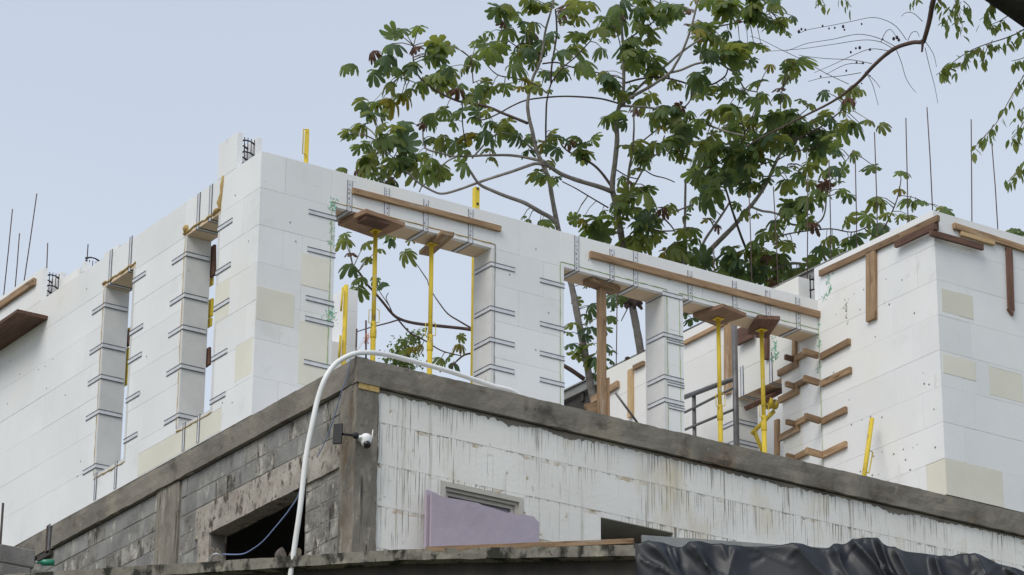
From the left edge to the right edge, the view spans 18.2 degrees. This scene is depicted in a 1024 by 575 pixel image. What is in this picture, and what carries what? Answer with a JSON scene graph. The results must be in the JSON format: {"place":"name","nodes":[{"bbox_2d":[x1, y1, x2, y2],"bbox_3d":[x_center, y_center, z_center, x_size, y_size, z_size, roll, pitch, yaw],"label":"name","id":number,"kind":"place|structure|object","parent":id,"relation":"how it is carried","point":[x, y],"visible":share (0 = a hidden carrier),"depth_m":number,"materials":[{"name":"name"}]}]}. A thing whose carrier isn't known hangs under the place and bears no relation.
{"place":"outdoors","nodes":[
{"label":"outdoors","id":0,"kind":"place"},
{"bbox_2d":[331,289,357,368],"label":"foam block wall","id":1,"kind":"structure","parent":0,"point":[351,317],"depth_m":35.32,"materials":[{"name":"white plastic"}]},
{"bbox_2d":[0,0,1023,459],"label":"sky","id":2,"kind":"structure","parent":0,"point":[116,114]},
{"bbox_2d":[758,394,783,456],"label":"foam block wall","id":3,"kind":"structure","parent":0,"point":[778,414],"depth_m":38.45,"materials":[{"name":"white plastic"}]},
{"bbox_3d":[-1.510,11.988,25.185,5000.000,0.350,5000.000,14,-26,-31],"label":"ground","id":4,"kind":"structure","parent":0,"visible":0},
{"bbox_2d":[0,544,47,574],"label":"concrete block wall","id":5,"kind":"structure","parent":4,"relation":"on","point":[15,560],"depth_m":32.26,"materials":[{"name":"grey concrete"}]},
{"bbox_2d":[0,503,3,543],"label":"steel post","id":6,"kind":"object","parent":5,"relation":"on","point":[1,523],"visible":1,"depth_m":34.28,"materials":[{"name":"grey metal"}]},
{"bbox_2d":[35,559,54,565],"bbox_3d":[-4.759,2.801,32.467,0.200,0.068,0.067,0,-22,0],"label":"plastic bottle","id":7,"kind":"object","parent":5,"relation":"on","point":[47,562],"visible":1,"depth_m":32.44,"materials":[{"name":"green plastic"}]},
{"bbox_2d":[33,395,341,571],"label":"concrete block wall","id":8,"kind":"structure","parent":4,"relation":"on","point":[201,515],"depth_m":31.47,"materials":[{"name":"grey concrete"}]},
{"bbox_2d":[222,493,298,554],"bbox_3d":[-2.382,2.155,30.449,0.060,0.700,1.417,17,-27,-35],"label":"cable","id":9,"kind":"object","parent":8,"relation":"attached to","point":[270,532],"visible":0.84,"depth_m":30.22,"materials":[{"name":"blue plastic"}]},
{"bbox_2d":[2,545,635,574],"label":"canopy slab","id":10,"kind":"structure","parent":4,"relation":"on","point":[591,560],"depth_m":28.82,"materials":[{"name":"concrete"}]},
{"bbox_2d":[210,553,222,561],"bbox_3d":[-2.771,2.733,29.283,0.107,0.453,0.566,8,-23,-18],"label":"cable","id":11,"kind":"object","parent":10,"relation":"on","point":[218,554],"visible":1,"depth_m":29.14,"materials":[{"name":"white plastic"}]},
{"bbox_2d":[275,547,285,556],"bbox_3d":[-2.126,2.442,29.161,0.069,0.105,0.137,14,-26,-31],"label":"boot","id":12,"kind":"object","parent":10,"relation":"on","point":[280,552],"visible":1,"depth_m":29.11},
{"bbox_2d":[288,548,301,555],"bbox_3d":[-1.996,2.442,29.152,0.119,0.099,0.134,7,-23,-16],"label":"boot","id":13,"kind":"object","parent":10,"relation":"on","point":[299,551],"visible":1,"depth_m":29.10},
{"bbox_2d":[424,489,436,548],"bbox_3d":[-0.744,2.244,29.519,0.143,0.752,0.030,14,-26,-31],"label":"foam board","id":14,"kind":"object","parent":10,"relation":"on","point":[427,518],"visible":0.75,"depth_m":29.52,"materials":[{"name":"white plastic"}]},
{"bbox_2d":[429,493,538,546],"bbox_3d":[-0.253,2.364,29.756,1.210,0.710,0.030,14,-26,-31],"label":"foam board","id":15,"kind":"object","parent":10,"relation":"on","point":[453,522],"visible":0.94,"depth_m":29.73,"materials":[{"name":"purple plastic"}]},
{"bbox_2d":[425,538,633,550],"bbox_3d":[0.160,2.342,28.771,1.889,0.055,0.120,-3,-22,4],"label":"wood plank","id":16,"kind":"object","parent":10,"relation":"on","point":[628,541],"visible":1,"depth_m":28.70,"materials":[{"name":"brown wood"}]},
{"bbox_2d":[337,383,379,552],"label":"corner column","id":17,"kind":"structure","parent":4,"relation":"on","point":[357,502],"depth_m":29.41,"materials":[{"name":"concrete"}]},
{"bbox_2d":[332,423,358,444],"bbox_3d":[-1.522,1.357,29.341,0.252,0.190,0.129,14,-26,-31],"label":"panel lamp","id":18,"kind":"object","parent":17,"relation":"attached to","point":[338,433],"visible":1,"depth_m":29.30,"materials":[{"name":"black plastic"}]},
{"bbox_2d":[357,430,372,448],"bbox_3d":[-1.364,1.399,29.391,0.154,0.222,0.180,-2,-22,5],"label":"security camera","id":19,"kind":"object","parent":17,"relation":"attached to","point":[365,440],"visible":1,"depth_m":29.32,"materials":[{"name":"white plastic"}]},
{"bbox_2d":[377,327,427,370],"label":"bushy tree","id":20,"kind":"object","parent":4,"relation":"on","point":[399,363],"visible":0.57,"depth_m":45.62,"materials":[{"name":"green plant"}]},
{"bbox_2d":[335,0,630,402],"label":"broad leaved tree","id":21,"kind":"object","parent":4,"relation":"on","point":[437,51],"visible":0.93,"depth_m":43.09,"materials":[{"name":"green plant"}]},
{"bbox_2d":[541,0,797,354],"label":"broad leaved tree","id":22,"kind":"object","parent":4,"relation":"on","point":[734,56],"visible":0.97,"depth_m":43.82,"materials":[{"name":"green plant"}]},
{"bbox_2d":[359,382,1023,570],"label":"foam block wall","id":23,"kind":"structure","parent":4,"relation":"on","point":[560,485],"depth_m":30.95,"materials":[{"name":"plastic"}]},
{"bbox_2d":[441,481,523,514],"bbox_3d":[-0.313,2.393,29.988,0.928,0.996,0.126,14,-26,-31],"label":"vent","id":24,"kind":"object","parent":23,"relation":"in","point":[502,502],"depth_m":30.15,"materials":[{"name":"white plastic"}]},
{"bbox_2d":[641,535,824,547],"bbox_3d":[2.362,2.588,31.748,2.669,0.104,0.020,7,-22,-34],"label":"fibre board","id":25,"kind":"object","parent":23,"relation":"attached to","point":[676,541],"visible":0.29,"depth_m":31.30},
{"bbox_2d":[564,250,850,409],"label":"neighbour roof","id":26,"kind":"structure","parent":4,"relation":"on","point":[576,395],"depth_m":46.40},
{"bbox_2d":[680,56,1023,326],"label":"broad leaved tree","id":27,"kind":"object","parent":4,"relation":"on","point":[739,167],"visible":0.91,"depth_m":44.56,"materials":[{"name":"green plant"}]},
{"bbox_2d":[745,0,1023,191],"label":"overhanging tree","id":28,"kind":"object","parent":4,"relation":"on","point":[1013,10],"visible":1,"depth_m":21.23,"materials":[{"name":"green plant"}]},
{"bbox_3d":[0.581,9.611,35.614,12.760,11.740,11.700,14,-26,-31],"label":"inner wall","id":29,"kind":"object","parent":4,"relation":"on","visible":0},
{"bbox_2d":[16,320,1023,560],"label":"floor slab","id":30,"kind":"structure","parent":29,"relation":"on","point":[267,420],"depth_m":31.99,"materials":[{"name":"concrete"}]},
{"bbox_2d":[0,132,285,546],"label":"foam block wall","id":31,"kind":"structure","parent":30,"relation":"on","point":[72,366],"depth_m":33.83,"materials":[{"name":"white plastic"}]},
{"bbox_2d":[0,309,47,350],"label":"scaffold plank","id":32,"kind":"object","parent":31,"relation":"attached to","point":[15,325],"visible":1,"depth_m":36.09,"materials":[{"name":"brown wood"}]},
{"bbox_2d":[302,129,308,162],"bbox_3d":[-2.175,-0.004,32.951,0.128,3.580,0.120,14,-26,-31],"label":"steel prop","id":33,"kind":"object","parent":30,"relation":"on","point":[305,141],"visible":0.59,"depth_m":33.52,"materials":[{"name":"yellow paint"}]},
{"bbox_2d":[316,358,350,457],"bbox_3d":[-1.673,1.129,29.869,0.025,0.817,0.599,13,-25,-29],"label":"cable","id":34,"kind":"object","parent":30,"relation":"hanging from","point":[336,408],"visible":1,"depth_m":29.81,"materials":[{"name":"white plastic"}]},
{"bbox_2d":[338,284,347,365],"bbox_3d":[-1.861,1.190,34.650,0.139,2.631,0.120,14,-26,-31],"label":"steel prop","id":35,"kind":"object","parent":30,"relation":"on","point":[344,302],"visible":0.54,"depth_m":34.96,"materials":[{"name":"yellow paint"}]},
{"bbox_2d":[355,333,368,349],"bbox_3d":[-1.433,0.547,29.832,0.037,0.328,0.251,-18,-28,38],"label":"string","id":36,"kind":"object","parent":30,"relation":"attached to","point":[366,336],"visible":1,"depth_m":29.93,"materials":[{"name":"white"}]},
{"bbox_2d":[368,228,381,360],"bbox_3d":[-1.425,0.512,32.599,0.133,2.369,0.120,14,-26,-31],"label":"steel prop","id":37,"kind":"object","parent":30,"relation":"on","point":[373,330],"visible":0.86,"depth_m":32.75,"materials":[{"name":"yellow paint"}]},
{"bbox_2d":[338,209,404,237],"bbox_3d":[-1.451,-0.657,32.939,0.526,0.050,0.460,19,-28,-38],"label":"plywood pad","id":38,"kind":"object","parent":37,"relation":"on","point":[350,222],"visible":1,"depth_m":32.90,"materials":[{"name":"brown wood"}]},
{"bbox_2d":[357,215,389,229],"bbox_3d":[-1.423,-0.670,32.783,0.300,0.045,0.160,15,-26,-33],"label":"plywood pad","id":39,"kind":"object","parent":38,"relation":"attached to","point":[373,222],"visible":1,"depth_m":32.75,"materials":[{"name":"brown wood"}]},
{"bbox_2d":[288,350,520,574],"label":"plastic pipe","id":40,"kind":"object","parent":30,"relation":"hanging from","point":[333,365],"visible":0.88,"depth_m":29.52,"materials":[{"name":"white plastic"}]},
{"bbox_2d":[425,242,437,373],"bbox_3d":[-0.855,0.652,32.956,0.133,2.381,0.120,14,-26,-31],"label":"steel prop","id":41,"kind":"object","parent":30,"relation":"on","point":[431,245],"visible":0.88,"depth_m":33.11,"materials":[{"name":"yellow paint"}]},
{"bbox_2d":[419,230,453,255],"bbox_3d":[-0.792,-0.463,33.442,0.140,0.048,0.627,10,-24,-22],"label":"plywood pad","id":42,"kind":"object","parent":41,"relation":"on","point":[441,238],"visible":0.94,"depth_m":33.34,"materials":[{"name":"brown wood"}]},
{"bbox_2d":[470,186,479,383],"bbox_3d":[-0.399,0.523,34.088,0.056,3.467,0.068,14,-26,-31],"label":"steel prop","id":43,"kind":"object","parent":30,"relation":"on","point":[475,197],"visible":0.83,"depth_m":34.32,"materials":[{"name":"yellow paint"}]},
{"bbox_2d":[236,157,822,461],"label":"foam block wall","id":44,"kind":"structure","parent":30,"relation":"on","point":[523,271],"depth_m":33.51,"materials":[{"name":"white plastic"}]},
{"bbox_2d":[583,277,619,415],"bbox_3d":[0.948,1.094,34.091,0.428,2.434,0.206,20,-29,-41],"label":"timber post","id":45,"kind":"object","parent":30,"relation":"on","point":[602,288],"visible":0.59,"depth_m":34.25,"materials":[{"name":"brown wood"}]},
{"bbox_2d":[615,392,638,422],"bbox_3d":[1.334,1.409,36.618,0.375,0.368,0.028,14,-26,-31],"label":"steel bar","id":46,"kind":"object","parent":30,"relation":"on","point":[625,406],"visible":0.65,"depth_m":36.60,"materials":[{"name":"grey metal"}]},
{"bbox_2d":[590,175,814,460],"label":"foam block wall","id":47,"kind":"structure","parent":30,"relation":"on","point":[628,381],"depth_m":37.20,"materials":[{"name":"white plastic"}]},
{"bbox_2d":[737,327,753,345],"bbox_3d":[2.705,0.539,36.998,0.040,0.200,0.290,14,-27,-31],"label":"form panel","id":48,"kind":"object","parent":47,"relation":"attached to","point":[743,336],"visible":0.5,"depth_m":36.99,"materials":[{"name":"brown wood"}]},
{"bbox_2d":[744,388,781,451],"bbox_3d":[2.897,1.565,36.506,0.553,0.991,0.324,14,-26,-31],"label":"adjustable bracket","id":49,"kind":"object","parent":47,"relation":"attached to","point":[771,402],"visible":0.79,"depth_m":36.47,"materials":[{"name":"yellow metal"}]},
{"bbox_2d":[684,324,738,445],"bbox_3d":[2.269,1.863,36.416,0.090,2.742,1.197,11,-24,-25],"label":"scaffold rail","id":50,"kind":"object","parent":30,"relation":"on","point":[733,379],"visible":0.64,"depth_m":36.32,"materials":[{"name":"grey metal"}]},
{"bbox_2d":[712,317,724,441],"bbox_3d":[2.274,1.452,34.906,0.133,2.381,0.120,14,-26,-31],"label":"steel prop","id":51,"kind":"object","parent":30,"relation":"on","point":[719,406],"visible":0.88,"depth_m":35.05,"materials":[{"name":"yellow paint"}]},
{"bbox_2d":[693,304,745,325],"bbox_3d":[2.298,0.304,35.313,0.440,0.045,0.400,-19,-29,40],"label":"plywood pad","id":52,"kind":"object","parent":51,"relation":"on","point":[727,313],"visible":1,"depth_m":35.25,"materials":[{"name":"brown wood"}]},
{"bbox_2d":[755,328,768,452],"bbox_3d":[2.779,1.581,35.221,0.133,2.381,0.120,14,-26,-31],"label":"steel prop","id":53,"kind":"object","parent":30,"relation":"on","point":[761,331],"visible":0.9,"depth_m":35.35,"materials":[{"name":"yellow paint"}]},
{"bbox_2d":[747,315,767,334],"bbox_3d":[2.739,0.420,35.600,0.120,0.048,0.506,4,-22,-8],"label":"plywood pad","id":54,"kind":"object","parent":53,"relation":"on","point":[759,321],"visible":1,"depth_m":35.53,"materials":[{"name":"brown wood"}]},
{"bbox_2d":[755,315,779,338],"bbox_3d":[2.858,0.444,35.651,0.140,0.048,0.610,4,-22,-8],"label":"plywood pad","id":55,"kind":"object","parent":53,"relation":"on","point":[770,324],"visible":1,"depth_m":35.54,"materials":[{"name":"brown wood"}]},
{"bbox_2d":[862,417,873,475],"bbox_3d":[3.825,1.742,34.191,0.074,0.907,0.575,-7,-23,18],"label":"steel prop","id":56,"kind":"object","parent":30,"relation":"on","point":[867,448],"visible":0.85,"depth_m":34.18,"materials":[{"name":"yellow paint"}]},
{"bbox_2d":[777,107,1023,512],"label":"foam block wall","id":57,"kind":"structure","parent":30,"relation":"on","point":[918,351],"depth_m":34.66,"materials":[{"name":"white plastic"}]},
{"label":"low wall","id":58,"kind":"object","parent":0,"visible":0},
{"bbox_2d":[634,537,1023,574],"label":"tarpaulin","id":59,"kind":"object","parent":58,"relation":"on","point":[869,556],"visible":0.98,"depth_m":29.02,"materials":[{"name":"black plastic"}]}
]}

